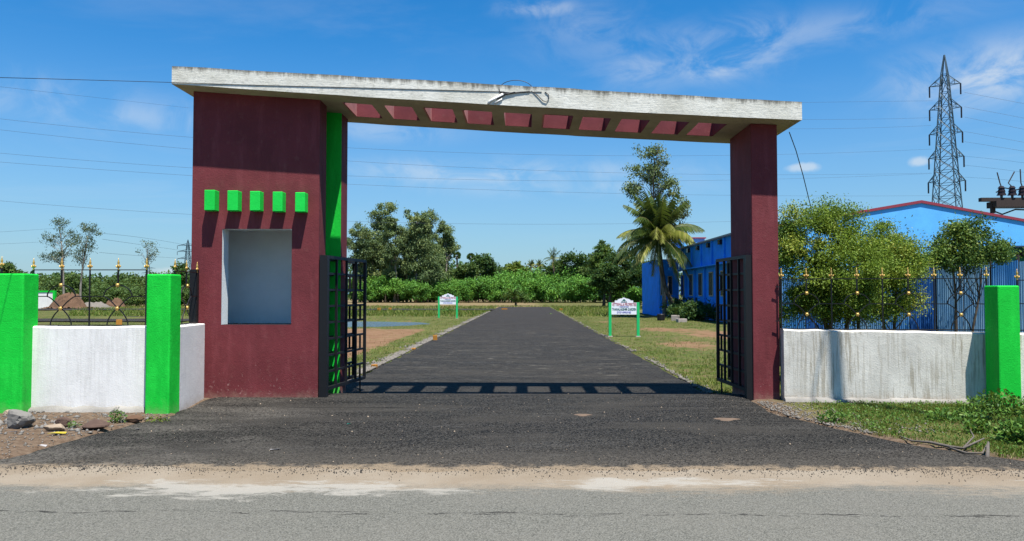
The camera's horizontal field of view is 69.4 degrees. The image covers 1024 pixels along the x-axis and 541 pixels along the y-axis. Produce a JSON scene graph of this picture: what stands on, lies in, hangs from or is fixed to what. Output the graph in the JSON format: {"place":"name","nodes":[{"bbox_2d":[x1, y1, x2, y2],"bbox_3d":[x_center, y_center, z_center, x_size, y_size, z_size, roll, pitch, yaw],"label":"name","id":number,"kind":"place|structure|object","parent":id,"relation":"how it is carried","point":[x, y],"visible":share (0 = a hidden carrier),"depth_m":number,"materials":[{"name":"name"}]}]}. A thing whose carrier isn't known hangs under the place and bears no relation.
{"place":"outdoors","nodes":[
{"label":"outdoors","id":0,"kind":"place"},
{"bbox_2d":[38,316,188,320],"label":"ground","id":1,"kind":"structure","parent":0,"point":[63,319],"depth_m":48.40,"materials":[{"name":"brown soil"}]},
{"bbox_2d":[38,309,493,309],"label":"side road","id":2,"kind":"structure","parent":0,"point":[351,309],"depth_m":79.58,"materials":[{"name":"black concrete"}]},
{"bbox_2d":[68,304,641,316],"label":"grass","id":3,"kind":"structure","parent":0,"point":[593,311],"depth_m":69.96,"materials":[{"name":"green plant"}]},
{"bbox_2d":[348,321,429,326],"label":"pond","id":4,"kind":"structure","parent":0,"point":[373,324],"depth_m":45.60,"materials":[{"name":"blue liquid"}]},
{"bbox_2d":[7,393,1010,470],"bbox_3d":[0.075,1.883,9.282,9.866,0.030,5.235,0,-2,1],"label":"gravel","id":5,"kind":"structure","parent":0,"point":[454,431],"depth_m":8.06,"materials":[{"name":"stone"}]},
{"bbox_2d":[0,307,1023,472],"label":"driveway","id":6,"kind":"structure","parent":0,"point":[520,366],"depth_m":8.86,"materials":[{"name":"grey asphalt"}]},
{"bbox_2d":[0,466,1023,540],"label":"road","id":7,"kind":"structure","parent":0,"point":[141,504],"depth_m":5.61,"materials":[{"name":"grey asphalt"}]},
{"bbox_2d":[0,294,1023,460],"bbox_3d":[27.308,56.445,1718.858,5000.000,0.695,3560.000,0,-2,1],"label":"ground","id":8,"kind":"structure","parent":0,"point":[385,334],"depth_m":24.93,"materials":[{"name":"green plant"}]},
{"bbox_2d":[0,260,26,273],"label":"broad tree","id":9,"kind":"object","parent":8,"relation":"on","point":[9,268],"visible":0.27,"depth_m":100.17,"materials":[{"name":"green plant"}]},
{"bbox_2d":[0,274,38,412],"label":"boundary pillar","id":10,"kind":"structure","parent":8,"relation":"on","point":[18,307],"depth_m":9.95,"materials":[{"name":"green paint"}]},
{"bbox_2d":[7,409,35,428],"bbox_3d":[-5.876,1.774,8.840,0.351,0.231,0.261,0,-2,13],"label":"boulder","id":11,"kind":"object","parent":8,"relation":"on","point":[17,419],"visible":0.99,"depth_m":8.75,"materials":[{"name":"grey stone"}]},
{"bbox_2d":[38,291,56,307],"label":"plot wall","id":12,"kind":"structure","parent":8,"relation":"on","point":[43,302],"depth_m":88.06,"materials":[{"name":"white paint"}]},
{"bbox_2d":[43,424,65,430],"bbox_3d":[-5.311,1.825,8.591,0.231,0.082,0.141,0,-2,-3],"label":"rock","id":13,"kind":"object","parent":8,"relation":"on","point":[56,427],"visible":1,"depth_m":8.55,"materials":[{"name":"stone"}]},
{"bbox_2d":[37,215,82,293],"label":"slim tree","id":14,"kind":"object","parent":8,"relation":"on","point":[62,253],"visible":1,"depth_m":88.95,"materials":[{"name":"green plant"}]},
{"bbox_2d":[42,292,92,308],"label":"earth heap","id":15,"kind":"object","parent":8,"relation":"on","point":[74,302],"visible":0.84,"depth_m":87.12,"materials":[{"name":"brown soil"}]},
{"bbox_2d":[40,270,95,296],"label":"scrub tree","id":16,"kind":"object","parent":8,"relation":"on","point":[72,281],"visible":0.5,"depth_m":100.94,"materials":[{"name":"green plant"}]},
{"bbox_2d":[0,407,167,455],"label":"gravel","id":17,"kind":"structure","parent":8,"relation":"on","point":[9,437],"depth_m":8.69,"materials":[{"name":"gravel"}]},
{"bbox_2d":[70,221,102,298],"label":"slim tree","id":18,"kind":"object","parent":8,"relation":"on","point":[88,230],"visible":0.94,"depth_m":90.80,"materials":[{"name":"green plant"}]},
{"bbox_2d":[28,326,145,412],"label":"boundary wall","id":19,"kind":"structure","parent":8,"relation":"on","point":[80,369],"depth_m":10.11,"materials":[{"name":"white paint"}]},
{"bbox_2d":[31,258,148,325],"bbox_3d":[-5.856,0.296,10.242,1.764,0.940,0.056,0,-2,1],"label":"fence panel","id":20,"kind":"object","parent":19,"relation":"on","point":[90,266],"visible":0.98,"depth_m":10.24,"materials":[{"name":"black metal"}]},
{"bbox_2d":[76,288,114,302],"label":"scrub tree","id":21,"kind":"object","parent":8,"relation":"on","point":[93,299],"visible":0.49,"depth_m":102.72,"materials":[{"name":"green plant"}]},
{"bbox_2d":[82,419,109,429],"bbox_3d":[-4.916,1.818,8.722,0.294,0.133,0.175,0,-2,2],"label":"rock","id":22,"kind":"object","parent":8,"relation":"on","point":[94,424],"visible":0.99,"depth_m":8.69,"materials":[{"name":"stone"}]},
{"bbox_2d":[91,283,129,303],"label":"scrub tree","id":23,"kind":"object","parent":8,"relation":"on","point":[101,288],"visible":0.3,"depth_m":106.15,"materials":[{"name":"green plant"}]},
{"bbox_2d":[107,407,126,422],"bbox_3d":[-4.907,1.801,9.186,0.267,0.228,0.196,0,-2,1],"label":"weed","id":24,"kind":"object","parent":8,"relation":"on","point":[119,418],"visible":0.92,"depth_m":9.17,"materials":[{"name":"green plant"}]},
{"bbox_2d":[103,284,131,304],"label":"scrub tree","id":25,"kind":"object","parent":8,"relation":"on","point":[113,292],"visible":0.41,"depth_m":104.93,"materials":[{"name":"green plant"}]},
{"bbox_2d":[92,276,143,303],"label":"scrub tree","id":26,"kind":"object","parent":8,"relation":"on","point":[112,280],"visible":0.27,"depth_m":120.68,"materials":[{"name":"green plant"}]},
{"bbox_2d":[112,285,144,305],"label":"scrub tree","id":27,"kind":"object","parent":8,"relation":"on","point":[135,301],"visible":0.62,"depth_m":102.61,"materials":[{"name":"green plant"}]},
{"bbox_2d":[106,270,154,288],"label":"scrub tree","id":28,"kind":"object","parent":8,"relation":"on","point":[128,277],"visible":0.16,"depth_m":131.01,"materials":[{"name":"green plant"}]},
{"bbox_2d":[135,239,160,264],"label":"bare tree","id":29,"kind":"object","parent":8,"relation":"on","point":[151,255],"visible":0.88,"depth_m":110.98,"materials":[{"name":"grey plant"}]},
{"bbox_2d":[145,274,180,413],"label":"boundary pillar","id":30,"kind":"structure","parent":8,"relation":"on","point":[162,385],"depth_m":9.91,"materials":[{"name":"green paint"}]},
{"bbox_2d":[170,261,189,285],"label":"broad tree","id":31,"kind":"object","parent":8,"relation":"on","point":[182,266],"visible":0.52,"depth_m":115.13,"materials":[{"name":"green plant"}]},
{"bbox_2d":[179,324,204,410],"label":"boundary wall","id":32,"kind":"structure","parent":8,"relation":"on","point":[192,351],"depth_m":10.72,"materials":[{"name":"white paint"}]},
{"bbox_2d":[174,260,198,324],"bbox_3d":[-4.747,0.318,10.793,0.056,0.930,1.147,0,-2,-6],"label":"fence panel","id":33,"kind":"object","parent":32,"relation":"on","point":[187,285],"visible":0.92,"depth_m":10.81,"materials":[{"name":"black metal"}]},
{"bbox_2d":[189,269,198,323],"bbox_3d":[-4.856,0.407,11.291,0.102,0.844,0.100,0,-2,1],"label":"iron post","id":34,"kind":"object","parent":32,"relation":"on","point":[192,301],"visible":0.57,"depth_m":11.24,"materials":[{"name":"black metal"}]},
{"bbox_2d":[26,259,681,295],"bbox_3d":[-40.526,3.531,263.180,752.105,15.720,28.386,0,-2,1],"label":"distant woodland","id":35,"kind":"object","parent":8,"relation":"on","point":[451,266],"visible":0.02,"depth_m":258.27,"materials":[{"name":"green plant"}]},
{"bbox_2d":[347,222,380,302],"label":"eucalyptus tree","id":36,"kind":"object","parent":8,"relation":"on","point":[362,233],"visible":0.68,"depth_m":148.72,"materials":[{"name":"green plant"}]},
{"bbox_2d":[354,241,383,301],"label":"eucalyptus tree","id":37,"kind":"object","parent":8,"relation":"on","point":[373,259],"visible":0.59,"depth_m":149.52,"materials":[{"name":"green plant"}]},
{"bbox_2d":[357,276,387,302],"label":"orchard tree","id":38,"kind":"object","parent":8,"relation":"on","point":[359,294],"visible":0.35,"depth_m":146.68,"materials":[{"name":"green plant"}]},
{"bbox_2d":[365,200,398,301],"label":"eucalyptus tree","id":39,"kind":"object","parent":8,"relation":"on","point":[379,215],"visible":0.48,"depth_m":153.29,"materials":[{"name":"green plant"}]},
{"bbox_2d":[368,274,403,302],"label":"orchard tree","id":40,"kind":"object","parent":8,"relation":"on","point":[378,286],"visible":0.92,"depth_m":144.86,"materials":[{"name":"green plant"}]},
{"bbox_2d":[376,244,404,301],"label":"eucalyptus tree","id":41,"kind":"object","parent":8,"relation":"on","point":[399,275],"visible":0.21,"depth_m":151.43,"materials":[{"name":"green plant"}]},
{"bbox_2d":[376,216,407,302],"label":"eucalyptus tree","id":42,"kind":"object","parent":8,"relation":"on","point":[393,249],"visible":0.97,"depth_m":146.07,"materials":[{"name":"green plant"}]},
{"bbox_2d":[394,278,419,302],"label":"orchard tree","id":43,"kind":"object","parent":8,"relation":"on","point":[402,293],"visible":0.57,"depth_m":142.98,"materials":[{"name":"green plant"}]},
{"bbox_2d":[400,207,431,302],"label":"eucalyptus tree","id":44,"kind":"object","parent":8,"relation":"on","point":[413,234],"visible":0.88,"depth_m":146.61,"materials":[{"name":"green plant"}]},
{"bbox_2d":[400,280,432,302],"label":"orchard tree","id":45,"kind":"object","parent":8,"relation":"on","point":[423,290],"visible":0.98,"depth_m":141.20,"materials":[{"name":"green plant"}]},
{"bbox_2d":[405,234,450,302],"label":"eucalyptus tree","id":46,"kind":"object","parent":8,"relation":"on","point":[429,266],"visible":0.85,"depth_m":146.95,"materials":[{"name":"green plant"}]},
{"bbox_2d":[421,207,447,301],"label":"eucalyptus tree","id":47,"kind":"object","parent":8,"relation":"on","point":[429,231],"visible":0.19,"depth_m":151.48,"materials":[{"name":"green plant"}]},
{"bbox_2d":[432,282,458,299],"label":"orchard tree","id":48,"kind":"object","parent":8,"relation":"on","point":[440,290],"visible":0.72,"depth_m":142.40,"materials":[{"name":"green plant"}]},
{"bbox_2d":[433,219,460,282],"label":"eucalyptus tree","id":49,"kind":"object","parent":8,"relation":"on","point":[447,240],"visible":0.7,"depth_m":154.97,"materials":[{"name":"green plant"}]},
{"bbox_2d":[438,294,457,318],"bbox_3d":[-4.470,2.552,51.568,1.494,1.913,0.184,0,-2,1],"label":"signboard","id":50,"kind":"object","parent":8,"relation":"on","point":[447,299],"visible":0.99,"depth_m":51.55,"materials":[{"name":"white paint"}]},
{"bbox_2d":[443,278,474,302],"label":"orchard tree","id":51,"kind":"object","parent":8,"relation":"on","point":[463,291],"visible":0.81,"depth_m":142.64,"materials":[{"name":"green plant"}]},
{"bbox_2d":[451,262,479,301],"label":"broad tree","id":52,"kind":"object","parent":8,"relation":"on","point":[463,271],"visible":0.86,"depth_m":167.22,"materials":[{"name":"green plant"}]},
{"bbox_2d":[460,275,494,302],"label":"orchard tree","id":53,"kind":"object","parent":8,"relation":"on","point":[482,286],"visible":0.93,"depth_m":144.71,"materials":[{"name":"green plant"}]},
{"bbox_2d":[469,253,499,277],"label":"broad tree","id":54,"kind":"object","parent":8,"relation":"on","point":[485,262],"visible":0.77,"depth_m":170.97,"materials":[{"name":"green plant"}]},
{"bbox_2d":[172,66,801,399],"bbox_3d":[-0.398,-0.469,11.954,9.468,5.196,1.850,0,-2,1],"label":"entrance gateway","id":55,"kind":"object","parent":8,"relation":"on","point":[269,200],"visible":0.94,"depth_m":11.45,"materials":[{"name":"paint"}]},
{"bbox_2d":[0,77,503,91],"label":"service cable","id":56,"kind":"object","parent":55,"relation":"attached to","point":[242,84],"visible":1,"depth_m":11.11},
{"bbox_2d":[319,255,366,396],"bbox_3d":[-2.840,0.962,12.272,0.258,2.356,1.794,0,-2,8],"label":"gate leaf","id":57,"kind":"object","parent":55,"relation":"attached to","point":[325,353],"visible":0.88,"depth_m":12.07,"materials":[{"name":"black metal"}]},
{"bbox_2d":[716,255,752,400],"bbox_3d":[3.680,0.956,12.086,0.267,2.356,1.614,0,-2,1],"label":"gate leaf","id":58,"kind":"object","parent":55,"relation":"attached to","point":[747,371],"visible":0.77,"depth_m":12.02,"materials":[{"name":"black metal"}]},
{"bbox_2d":[488,282,519,302],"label":"orchard tree","id":59,"kind":"object","parent":8,"relation":"on","point":[498,291],"visible":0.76,"depth_m":142.30,"materials":[{"name":"green plant"}]},
{"bbox_2d":[490,268,531,281],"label":"orchard tree","id":60,"kind":"object","parent":8,"relation":"on","point":[522,273],"visible":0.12,"depth_m":158.84,"materials":[{"name":"green plant"}]},
{"bbox_2d":[491,273,534,302],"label":"orchard tree","id":61,"kind":"object","parent":8,"relation":"on","point":[517,280],"visible":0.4,"depth_m":143.78,"materials":[{"name":"green plant"}]},
{"bbox_2d":[503,261,527,273],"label":"broad tree","id":62,"kind":"object","parent":8,"relation":"on","point":[514,266],"visible":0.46,"depth_m":169.45,"materials":[{"name":"green plant"}]},
{"bbox_2d":[500,287,531,305],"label":"bush","id":63,"kind":"object","parent":8,"relation":"on","point":[516,296],"visible":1,"depth_m":107.68,"materials":[{"name":"green plant"}]},
{"bbox_2d":[347,311,717,393],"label":"gravel","id":64,"kind":"structure","parent":8,"relation":"on","point":[388,358],"depth_m":19.79,"materials":[{"name":"grey gravel"}]},
{"bbox_2d":[521,275,560,302],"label":"orchard tree","id":65,"kind":"object","parent":8,"relation":"on","point":[542,294],"visible":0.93,"depth_m":144.29,"materials":[{"name":"green plant"}]},
{"bbox_2d":[553,249,588,278],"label":"broad tree","id":66,"kind":"object","parent":8,"relation":"on","point":[566,259],"visible":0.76,"depth_m":158.71,"materials":[{"name":"green plant"}]},
{"bbox_2d":[557,273,590,302],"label":"orchard tree","id":67,"kind":"object","parent":8,"relation":"on","point":[563,290],"visible":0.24,"depth_m":143.37,"materials":[{"name":"green plant"}]},
{"bbox_2d":[561,278,595,302],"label":"orchard tree","id":68,"kind":"object","parent":8,"relation":"on","point":[573,289],"visible":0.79,"depth_m":141.14,"materials":[{"name":"green plant"}]},
{"bbox_2d":[575,263,593,300],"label":"broad tree","id":69,"kind":"object","parent":8,"relation":"on","point":[584,271],"visible":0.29,"depth_m":156.63,"materials":[{"name":"green plant"}]},
{"bbox_2d":[576,276,617,302],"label":"orchard tree","id":70,"kind":"object","parent":8,"relation":"on","point":[595,292],"visible":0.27,"depth_m":140.95,"materials":[{"name":"green plant"}]},
{"bbox_2d":[584,239,618,306],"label":"broad tree","id":71,"kind":"object","parent":8,"relation":"on","point":[600,253],"visible":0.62,"depth_m":99.57,"materials":[{"name":"green plant"}]},
{"bbox_2d":[586,261,631,306],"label":"broad tree","id":72,"kind":"object","parent":8,"relation":"on","point":[601,279],"visible":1,"depth_m":92.89,"materials":[{"name":"green plant"}]},
{"bbox_2d":[605,248,640,297],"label":"broad tree","id":73,"kind":"object","parent":8,"relation":"on","point":[625,265],"visible":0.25,"depth_m":94.86,"materials":[{"name":"green plant"}]},
{"bbox_2d":[608,298,640,336],"bbox_3d":[4.514,1.950,29.787,1.338,1.733,0.165,0,-2,1],"label":"signboard","id":74,"kind":"object","parent":8,"relation":"on","point":[623,306],"visible":1,"depth_m":29.77,"materials":[{"name":"white paint"}]},
{"bbox_2d":[624,286,641,304],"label":"broad tree","id":75,"kind":"object","parent":8,"relation":"on","point":[633,294],"visible":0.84,"depth_m":85.13,"materials":[{"name":"green plant"}]},
{"bbox_2d":[627,258,653,287],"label":"broad tree","id":76,"kind":"object","parent":8,"relation":"on","point":[636,277],"visible":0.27,"depth_m":90.61,"materials":[{"name":"green plant"}]},
{"bbox_2d":[621,142,691,316],"bbox_3d":[10.947,-2.983,56.182,5.531,13.588,2.837,0,-2,1],"label":"tall tree","id":77,"kind":"object","parent":8,"relation":"on","point":[653,175],"visible":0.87,"depth_m":56.09,"materials":[{"name":"green plant"}]},
{"bbox_2d":[612,191,704,303],"bbox_3d":[10.558,-1.132,54.426,6.447,9.658,7.550,-1,-2,36],"label":"coconut palm","id":78,"kind":"object","parent":8,"relation":"on","point":[659,229],"visible":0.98,"depth_m":53.88,"materials":[{"name":"green plant"}]},
{"bbox_2d":[659,295,691,314],"bbox_3d":[12.141,2.799,54.345,2.769,2.005,2.975,0,-2,1],"label":"shrub","id":79,"kind":"object","parent":8,"relation":"on","point":[676,301],"visible":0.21,"depth_m":54.22,"materials":[{"name":"green plant"}]},
{"bbox_2d":[666,300,697,318],"bbox_3d":[12.151,2.775,50.637,3.119,1.820,2.484,0,-2,-12],"label":"shrub","id":80,"kind":"object","parent":8,"relation":"on","point":[671,311],"visible":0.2,"depth_m":50.63,"materials":[{"name":"green plant"}]},
{"bbox_2d":[642,233,730,321],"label":"blue building","id":81,"kind":"structure","parent":8,"relation":"on","point":[702,254],"depth_m":52.80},
{"bbox_2d":[676,298,719,320],"bbox_3d":[12.110,2.631,47.394,2.953,1.906,2.724,-1,-2,26],"label":"shrub","id":82,"kind":"object","parent":8,"relation":"on","point":[701,311],"visible":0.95,"depth_m":47.03,"materials":[{"name":"green plant"}]},
{"bbox_2d":[816,408,850,422],"bbox_3d":[4.010,1.823,9.232,0.430,0.204,0.319,0,-2,1],"label":"weed","id":83,"kind":"object","parent":8,"relation":"on","point":[833,419],"visible":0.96,"depth_m":9.20,"materials":[{"name":"green plant"}]},
{"bbox_2d":[778,191,901,328],"bbox_3d":[6.053,0.464,14.054,2.756,3.993,2.256,0,-2,1],"label":"neem tree","id":84,"kind":"object","parent":8,"relation":"on","point":[822,262],"visible":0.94,"depth_m":13.80,"materials":[{"name":"green plant"}]},
{"bbox_2d":[757,401,991,433],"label":"gravel","id":85,"kind":"structure","parent":8,"relation":"on","point":[787,414],"depth_m":9.72,"materials":[{"name":"grey gravel"}]},
{"bbox_2d":[780,328,986,403],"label":"boundary wall","id":86,"kind":"structure","parent":8,"relation":"on","point":[830,366],"depth_m":10.89,"materials":[{"name":"white paint"}]},
{"bbox_2d":[775,268,988,330],"bbox_3d":[5.525,0.421,11.018,3.089,0.929,0.056,0,-2,7],"label":"fence panel","id":87,"kind":"object","parent":86,"relation":"on","point":[907,275],"visible":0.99,"depth_m":11.02,"materials":[{"name":"black metal"}]},
{"bbox_2d":[841,215,950,330],"bbox_3d":[7.316,0.672,14.616,2.410,3.597,1.871,-1,-2,20],"label":"neem tree","id":88,"kind":"object","parent":8,"relation":"on","point":[907,255],"visible":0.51,"depth_m":14.39,"materials":[{"name":"green plant"}]},
{"bbox_2d":[778,200,1023,277],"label":"gabled hall","id":89,"kind":"structure","parent":8,"relation":"on","point":[927,216],"depth_m":39.75,"materials":[{"name":"blue metal"}]},
{"bbox_2d":[779,255,1023,362],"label":"sheet metal fence","id":90,"kind":"object","parent":8,"relation":"on","point":[1002,275],"visible":0.12,"depth_m":16.73,"materials":[{"name":"metal"}]},
{"bbox_2d":[807,400,1023,458],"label":"grass","id":91,"kind":"structure","parent":8,"relation":"on","point":[959,444],"depth_m":9.12,"materials":[{"name":"green plant"}]},
{"bbox_2d":[899,429,989,456],"bbox_3d":[4.614,1.785,7.723,0.642,0.164,1.068,0,-2,1],"label":"dry branch","id":92,"kind":"object","parent":8,"relation":"on","point":[967,445],"visible":0.98,"depth_m":7.56,"materials":[{"name":"brown wood"}]},
{"bbox_2d":[928,55,965,207],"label":"transmission tower","id":93,"kind":"structure","parent":8,"relation":"on","point":[940,99],"depth_m":134.47,"materials":[{"name":"metal"}]},
{"bbox_2d":[5,130,914,174],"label":"power line","id":94,"kind":"object","parent":93,"relation":"attached to","point":[447,166],"visible":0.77,"depth_m":99.38,"materials":[{"name":"metal"}]},
{"bbox_2d":[5,119,922,155],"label":"power line","id":95,"kind":"object","parent":93,"relation":"attached to","point":[455,152],"visible":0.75,"depth_m":100.52,"materials":[{"name":"metal"}]},
{"bbox_2d":[923,404,991,423],"bbox_3d":[5.609,1.804,9.326,0.815,0.270,0.533,0,-2,1],"label":"weed","id":96,"kind":"object","parent":8,"relation":"on","point":[954,414],"visible":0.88,"depth_m":9.26,"materials":[{"name":"green plant"}]},
{"bbox_2d":[917,246,1023,266],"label":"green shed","id":97,"kind":"structure","parent":8,"relation":"on","point":[1021,248],"depth_m":23.77,"materials":[{"name":"metal"}]},
{"bbox_2d":[921,211,1023,331],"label":"neem tree","id":98,"kind":"object","parent":8,"relation":"on","point":[965,236],"visible":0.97,"depth_m":15.75,"materials":[{"name":"green plant"}]},
{"bbox_2d":[959,415,995,433],"bbox_3d":[5.354,1.789,8.507,0.358,0.263,0.277,0,-2,1],"label":"weed","id":99,"kind":"object","parent":8,"relation":"on","point":[980,424],"visible":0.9,"depth_m":8.48,"materials":[{"name":"green plant"}]},
{"bbox_2d":[956,388,1023,416],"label":"weed","id":100,"kind":"object","parent":8,"relation":"on","point":[995,405],"visible":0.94,"depth_m":9.73,"materials":[{"name":"green plant"}]},
{"bbox_2d":[978,169,1023,214],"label":"transformer frame","id":101,"kind":"object","parent":8,"relation":"on","point":[1001,202],"visible":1,"depth_m":23.27,"materials":[{"name":"metal"}]},
{"bbox_2d":[984,286,1020,407],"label":"boundary pillar","id":102,"kind":"structure","parent":8,"relation":"on","point":[1002,339],"depth_m":10.38,"materials":[{"name":"green paint"}]},
{"bbox_2d":[990,415,1023,445],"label":"weed","id":103,"kind":"object","parent":8,"relation":"on","point":[1013,432],"visible":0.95,"depth_m":7.96,"materials":[{"name":"green plant"}]},
{"bbox_2d":[1020,333,1023,400],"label":"boundary wall","id":104,"kind":"structure","parent":8,"relation":"on","point":[1022,360],"depth_m":10.64,"materials":[{"name":"white paint"}]},
{"bbox_2d":[0,457,1023,481],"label":"gravel","id":105,"kind":"structure","parent":0,"point":[629,469],"depth_m":6.70,"materials":[{"name":"brown gravel"}]},
{"bbox_2d":[0,0,1023,283],"label":"sky","id":106,"kind":"structure","parent":0,"point":[837,57],"materials":[{"name":"blue"}]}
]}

